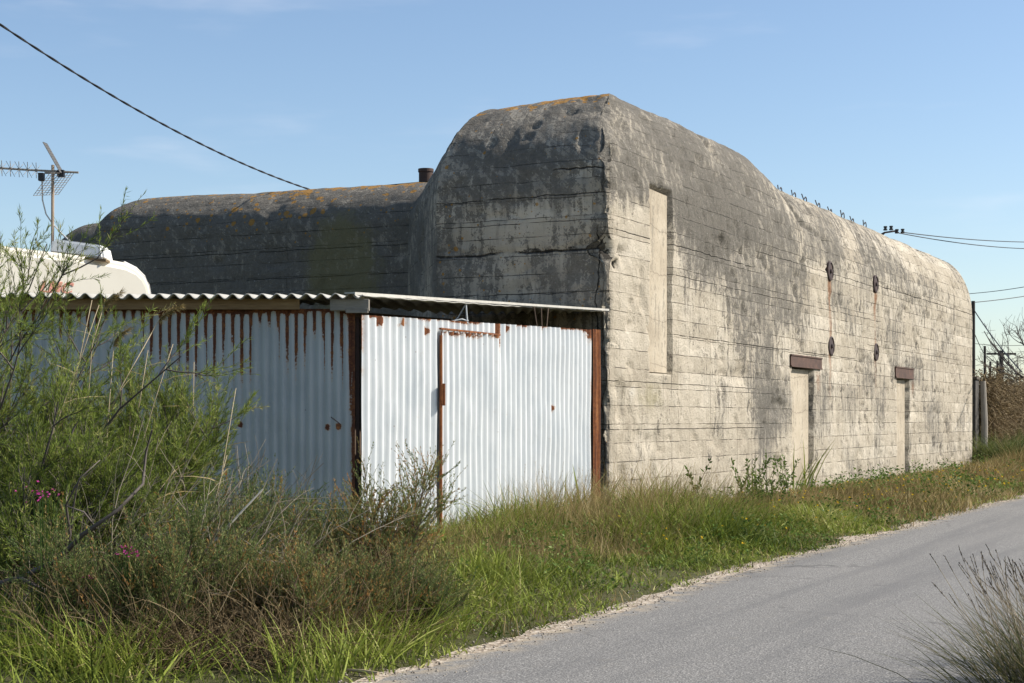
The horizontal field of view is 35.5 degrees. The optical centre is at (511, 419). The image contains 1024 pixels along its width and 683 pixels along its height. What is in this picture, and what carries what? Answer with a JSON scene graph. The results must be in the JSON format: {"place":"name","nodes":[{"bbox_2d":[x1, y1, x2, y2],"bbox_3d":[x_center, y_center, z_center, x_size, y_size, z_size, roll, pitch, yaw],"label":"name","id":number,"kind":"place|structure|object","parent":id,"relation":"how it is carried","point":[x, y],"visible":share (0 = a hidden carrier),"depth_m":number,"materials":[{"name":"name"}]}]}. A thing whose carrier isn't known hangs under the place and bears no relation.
{"place":"outdoors","nodes":[
{"label":"outdoors","id":0,"kind":"place"},
{"bbox_2d":[0,452,1023,682],"bbox_3d":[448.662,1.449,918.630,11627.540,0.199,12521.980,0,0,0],"label":"ground","id":1,"kind":"structure","parent":0,"point":[215,671],"depth_m":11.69,"materials":[{"name":"green plant"}]},
{"bbox_2d":[15,480,58,628],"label":"pink flower","id":2,"kind":"object","parent":1,"relation":"on","point":[39,500],"visible":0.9,"depth_m":9.75,"materials":[{"name":"green plant"}]},
{"bbox_2d":[51,300,91,478],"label":"dry reed","id":3,"kind":"object","parent":1,"relation":"on","point":[78,362],"visible":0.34,"depth_m":12.40,"materials":[{"name":"beige plant"}]},
{"bbox_2d":[0,239,150,294],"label":"touring caravan","id":4,"kind":"object","parent":1,"relation":"on","point":[130,278],"visible":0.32,"depth_m":20.79,"materials":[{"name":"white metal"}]},
{"bbox_2d":[0,142,78,251],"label":"tv antenna","id":5,"kind":"object","parent":4,"relation":"on","point":[59,172],"visible":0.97,"depth_m":23.98,"materials":[{"name":"metal"}]},
{"bbox_2d":[54,305,114,426],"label":"dry reed","id":6,"kind":"object","parent":1,"relation":"on","point":[78,364],"visible":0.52,"depth_m":12.20,"materials":[{"name":"beige plant"}]},
{"bbox_2d":[79,575,92,632],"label":"pink flower","id":7,"kind":"object","parent":1,"relation":"on","point":[91,577],"visible":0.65,"depth_m":9.74,"materials":[{"name":"green plant"}]},
{"bbox_2d":[49,288,125,493],"bbox_3d":[-3.446,0.211,12.741,0.758,2.561,0.251,0,0,0],"label":"dry reed","id":8,"kind":"object","parent":1,"relation":"on","point":[109,301],"visible":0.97,"depth_m":12.80,"materials":[{"name":"beige plant"}]},
{"bbox_2d":[95,326,135,541],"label":"dry reed","id":9,"kind":"object","parent":1,"relation":"on","point":[124,333],"visible":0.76,"depth_m":12.50,"materials":[{"name":"beige plant"}]},
{"bbox_2d":[115,545,138,646],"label":"pink flower","id":10,"kind":"object","parent":1,"relation":"on","point":[126,580],"visible":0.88,"depth_m":9.75,"materials":[{"name":"green plant"}]},
{"bbox_2d":[68,303,185,485],"bbox_3d":[-2.984,0.294,12.007,1.103,2.352,0.404,0,0,-6],"label":"dry reed","id":11,"kind":"object","parent":1,"relation":"on","point":[176,308],"visible":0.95,"depth_m":12.00,"materials":[{"name":"beige plant"}]},
{"bbox_2d":[89,351,166,467],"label":"dry reed","id":12,"kind":"object","parent":1,"relation":"on","point":[141,388],"visible":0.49,"depth_m":12.60,"materials":[{"name":"beige plant"}]},
{"bbox_2d":[0,187,258,592],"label":"tamarisk shrub","id":13,"kind":"object","parent":1,"relation":"on","point":[22,338],"visible":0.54,"depth_m":12.58,"materials":[{"name":"green plant"}]},
{"bbox_2d":[0,323,270,566],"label":"tamarisk shrub","id":14,"kind":"object","parent":1,"relation":"on","point":[169,412],"visible":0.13,"depth_m":13.03,"materials":[{"name":"green plant"}]},
{"bbox_2d":[0,484,284,642],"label":"heath shrub","id":15,"kind":"object","parent":1,"relation":"on","point":[176,568],"visible":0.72,"depth_m":9.88,"materials":[{"name":"green plant"}]},
{"bbox_2d":[115,344,189,509],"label":"dry reed","id":16,"kind":"object","parent":1,"relation":"on","point":[158,390],"visible":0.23,"depth_m":12.30,"materials":[{"name":"beige plant"}]},
{"bbox_2d":[136,464,193,545],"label":"dry reed","id":17,"kind":"object","parent":1,"relation":"on","point":[171,479],"visible":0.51,"depth_m":11.60,"materials":[{"name":"beige plant"}]},
{"bbox_2d":[142,369,217,503],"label":"dry reed","id":18,"kind":"object","parent":1,"relation":"on","point":[193,408],"visible":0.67,"depth_m":13.00,"materials":[{"name":"beige plant"}]},
{"bbox_2d":[172,450,238,558],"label":"dry reed","id":19,"kind":"object","parent":1,"relation":"on","point":[212,479],"visible":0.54,"depth_m":11.38,"materials":[{"name":"beige plant"}]},
{"bbox_2d":[96,449,328,606],"bbox_3d":[-2.127,0.835,11.546,1.656,1.263,1.783,0,0,0],"label":"heath shrub","id":20,"kind":"object","parent":1,"relation":"on","point":[249,519],"visible":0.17,"depth_m":11.32,"materials":[{"name":"green plant"}]},
{"bbox_2d":[0,345,425,637],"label":"tamarisk shrub","id":21,"kind":"object","parent":1,"relation":"on","point":[85,459],"visible":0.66,"depth_m":11.26,"materials":[{"name":"green plant"}]},
{"bbox_2d":[205,489,263,549],"bbox_3d":[-1.905,0.690,10.912,0.415,0.443,0.042,0,0,-7],"label":"pale cane","id":22,"kind":"object","parent":21,"relation":"on","point":[245,507],"visible":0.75,"depth_m":10.91,"materials":[{"name":"beige plant"}]},
{"bbox_2d":[216,389,249,505],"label":"dry reed","id":23,"kind":"object","parent":1,"relation":"on","point":[227,439],"visible":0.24,"depth_m":12.60,"materials":[{"name":"beige plant"}]},
{"bbox_2d":[0,520,503,682],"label":"dead undergrowth","id":24,"kind":"object","parent":1,"relation":"on","point":[221,625],"visible":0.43,"depth_m":9.70,"materials":[{"name":"plant"}]},
{"bbox_2d":[190,457,359,567],"bbox_3d":[-1.891,0.879,12.992,1.334,1.164,1.664,0,0,44],"label":"heath shrub","id":25,"kind":"object","parent":1,"relation":"on","point":[314,521],"visible":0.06,"depth_m":13.05,"materials":[{"name":"green plant"}]},
{"bbox_2d":[0,292,608,546],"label":"corrugated shed","id":26,"kind":"structure","parent":1,"relation":"on","point":[494,401],"depth_m":17.77,"materials":[{"name":"metal"}]},
{"bbox_2d":[439,328,500,526],"bbox_3d":[-0.498,0.329,19.562,0.119,2.841,1.593,0,0,27],"label":"door","id":27,"kind":"structure","parent":26,"relation":"in","point":[473,355],"depth_m":19.54,"materials":[{"name":"white metal"}]},
{"bbox_2d":[190,521,426,642],"bbox_3d":[-1.368,1.088,10.554,1.624,0.857,1.494,0,0,0],"label":"heath shrub","id":28,"kind":"object","parent":1,"relation":"on","point":[310,568],"visible":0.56,"depth_m":10.32,"materials":[{"name":"green plant"}]},
{"bbox_2d":[242,486,399,575],"bbox_3d":[-1.589,1.012,13.634,1.398,0.902,1.324,0,0,-28],"label":"heath shrub","id":29,"kind":"object","parent":1,"relation":"on","point":[347,525],"visible":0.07,"depth_m":13.52,"materials":[{"name":"green plant"}]},
{"bbox_2d":[281,436,467,579],"bbox_3d":[-1.102,0.806,12.966,1.502,1.365,1.696,0,0,0],"label":"heath shrub","id":30,"kind":"object","parent":1,"relation":"on","point":[403,507],"visible":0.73,"depth_m":12.74,"materials":[{"name":"green plant"}]},
{"bbox_2d":[323,544,486,633],"bbox_3d":[-0.794,1.196,11.155,1.244,0.672,1.170,0,0,0],"label":"heath shrub","id":31,"kind":"object","parent":1,"relation":"on","point":[431,585],"visible":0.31,"depth_m":11.01,"materials":[{"name":"green plant"}]},
{"bbox_2d":[0,454,1023,667],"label":"weed leaves","id":32,"kind":"object","parent":1,"relation":"on","point":[884,474],"visible":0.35,"depth_m":19.92,"materials":[{"name":"green plant"}]},
{"bbox_2d":[4,443,1023,637],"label":"dry grass","id":33,"kind":"structure","parent":1,"relation":"on","point":[999,464],"depth_m":20.25,"materials":[{"name":"green plant"}]},
{"bbox_2d":[62,93,972,500],"bbox_3d":[1.091,-1.781,40.614,15.449,7.262,29.044,0,0,27],"label":"concrete bunker","id":34,"kind":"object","parent":1,"relation":"on","point":[752,313],"visible":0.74,"depth_m":30.07,"materials":[{"name":"concrete"}]},
{"bbox_2d":[0,23,308,188],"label":"overhead cable","id":35,"kind":"object","parent":34,"relation":"attached to","point":[82,77],"visible":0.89,"depth_m":27.11,"materials":[{"name":"black rubber"}]},
{"bbox_2d":[790,369,807,489],"bbox_3d":[5.910,0.345,33.485,0.160,2.810,1.510,0,0,27],"label":"blocked doorway","id":36,"kind":"structure","parent":34,"relation":"in","point":[799,378],"depth_m":33.54,"materials":[{"name":"beige concrete"}]},
{"bbox_2d":[881,226,904,234],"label":"insulator bracket","id":37,"kind":"object","parent":34,"relation":"attached to","point":[895,230],"visible":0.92,"depth_m":43.91,"materials":[{"name":"metal"}]},
{"bbox_2d":[899,233,1023,248],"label":"power wire","id":38,"kind":"object","parent":37,"relation":"attached to","point":[958,242],"visible":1,"depth_m":48.84,"materials":[{"name":"black metal"}]},
{"bbox_2d":[905,232,1018,241],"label":"power wire","id":39,"kind":"object","parent":37,"relation":"attached to","point":[961,238],"visible":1,"depth_m":48.54,"materials":[{"name":"black metal"}]},
{"bbox_2d":[896,380,904,474],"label":"blocked doorway","id":40,"kind":"structure","parent":34,"relation":"in","point":[900,421],"depth_m":41.82,"materials":[{"name":"beige concrete"}]},
{"bbox_2d":[558,467,620,513],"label":"reed shoots","id":41,"kind":"object","parent":1,"relation":"on","point":[594,486],"visible":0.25,"depth_m":21.90,"materials":[{"name":"green plant"}]},
{"bbox_2d":[316,493,1023,682],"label":"gravel shoulder","id":42,"kind":"object","parent":1,"relation":"on","point":[497,643],"visible":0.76,"depth_m":12.55,"materials":[{"name":"beige gravel"}]},
{"bbox_2d":[346,669,378,674],"bbox_3d":[-0.874,1.470,9.355,0.245,0.022,0.029,0,0,36],"label":"cane piece","id":43,"kind":"object","parent":42,"relation":"on","point":[367,671],"visible":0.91,"depth_m":9.34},
{"bbox_2d":[684,457,712,497],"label":"leafy weed","id":44,"kind":"object","parent":1,"relation":"on","point":[700,478],"visible":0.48,"depth_m":25.82,"materials":[{"name":"green plant"}]},
{"bbox_2d":[731,467,765,494],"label":"leafy weed","id":45,"kind":"object","parent":1,"relation":"on","point":[753,479],"visible":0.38,"depth_m":26.63,"materials":[{"name":"green plant"}]},
{"bbox_2d":[731,450,779,496],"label":"leafy weed","id":46,"kind":"object","parent":1,"relation":"on","point":[761,469],"visible":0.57,"depth_m":27.98,"materials":[{"name":"green plant"}]},
{"bbox_2d":[743,481,787,505],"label":"leafy weed","id":47,"kind":"object","parent":1,"relation":"on","point":[772,490],"visible":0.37,"depth_m":24.05,"materials":[{"name":"green plant"}]},
{"bbox_2d":[768,454,809,493],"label":"leafy weed","id":48,"kind":"object","parent":1,"relation":"on","point":[783,475],"visible":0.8,"depth_m":29.09,"materials":[{"name":"green plant"}]},
{"bbox_2d":[589,461,1023,543],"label":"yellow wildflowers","id":49,"kind":"object","parent":1,"relation":"on","point":[872,495],"visible":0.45,"depth_m":27.64,"materials":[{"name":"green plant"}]},
{"bbox_2d":[792,442,832,490],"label":"reed shoots","id":50,"kind":"object","parent":1,"relation":"on","point":[814,470],"visible":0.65,"depth_m":31.29,"materials":[{"name":"green plant"}]},
{"bbox_2d":[803,550,1023,682],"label":"grass tuft","id":51,"kind":"object","parent":1,"relation":"on","point":[1013,676],"visible":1,"depth_m":8.88,"materials":[{"name":"green plant"}]},
{"bbox_2d":[919,544,1023,666],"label":"grass tuft","id":52,"kind":"object","parent":1,"relation":"on","point":[1009,571],"visible":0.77,"depth_m":9.82,"materials":[{"name":"green plant"}]},
{"bbox_2d":[971,301,974,376],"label":"utility pole","id":53,"kind":"object","parent":1,"relation":"on","point":[973,334],"visible":0.34,"depth_m":55.94,"materials":[{"name":"brown wood"}]},
{"bbox_2d":[974,311,1021,371],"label":"guy cable","id":54,"kind":"object","parent":53,"relation":"attached to","point":[997,343],"visible":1,"depth_m":51.63,"materials":[{"name":"black metal"}]},
{"bbox_2d":[975,296,1023,302],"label":"power wire","id":55,"kind":"object","parent":53,"relation":"attached to","point":[999,299],"visible":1,"depth_m":56.77,"materials":[{"name":"black metal"}]},
{"bbox_2d":[972,377,980,456],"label":"gate pillar","id":56,"kind":"structure","parent":1,"relation":"on","point":[975,402],"depth_m":51.98,"materials":[{"name":"concrete"}]},
{"bbox_2d":[980,381,987,459],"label":"timber post","id":57,"kind":"object","parent":1,"relation":"on","point":[984,423],"visible":0.64,"depth_m":51.12,"materials":[{"name":"grey wood"}]},
{"bbox_2d":[983,346,985,378],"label":"utility pole","id":58,"kind":"object","parent":1,"relation":"on","point":[984,361],"visible":0.28,"depth_m":129.91,"materials":[{"name":"brown wood"}]},
{"bbox_2d":[969,423,1023,463],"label":"wall scrub","id":59,"kind":"object","parent":1,"relation":"on","point":[988,451],"depth_m":50.34,"materials":[{"name":"green plant"}]},
{"bbox_2d":[972,360,1023,444],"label":"overgrown wall","id":60,"kind":"structure","parent":1,"relation":"on","point":[1005,406],"depth_m":53.45,"materials":[{"name":"brown plant"}]},
{"bbox_2d":[975,314,1023,384],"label":"bare tree","id":61,"kind":"object","parent":1,"relation":"on","point":[1012,369],"visible":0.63,"depth_m":62.85,"materials":[{"name":"grey plant"}]},
{"bbox_2d":[986,350,1015,379],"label":"utility pole","id":62,"kind":"object","parent":1,"relation":"on","point":[1001,361],"visible":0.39,"depth_m":119.94,"materials":[{"name":"brown wood"}]},
{"bbox_2d":[0,0,1023,389],"label":"sky","id":63,"kind":"structure","parent":0,"point":[908,115],"materials":[{"name":"blue"}]},
{"bbox_2d":[375,497,1023,682],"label":"road","id":64,"kind":"structure","parent":0,"point":[756,627],"depth_m":11.49,"materials":[{"name":"grey asphalt"}]},
{"bbox_2d":[969,287,1022,293],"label":"power wire","id":65,"kind":"object","parent":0,"point":[994,291],"visible":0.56,"depth_m":68.12,"materials":[{"name":"black metal"}]}
]}

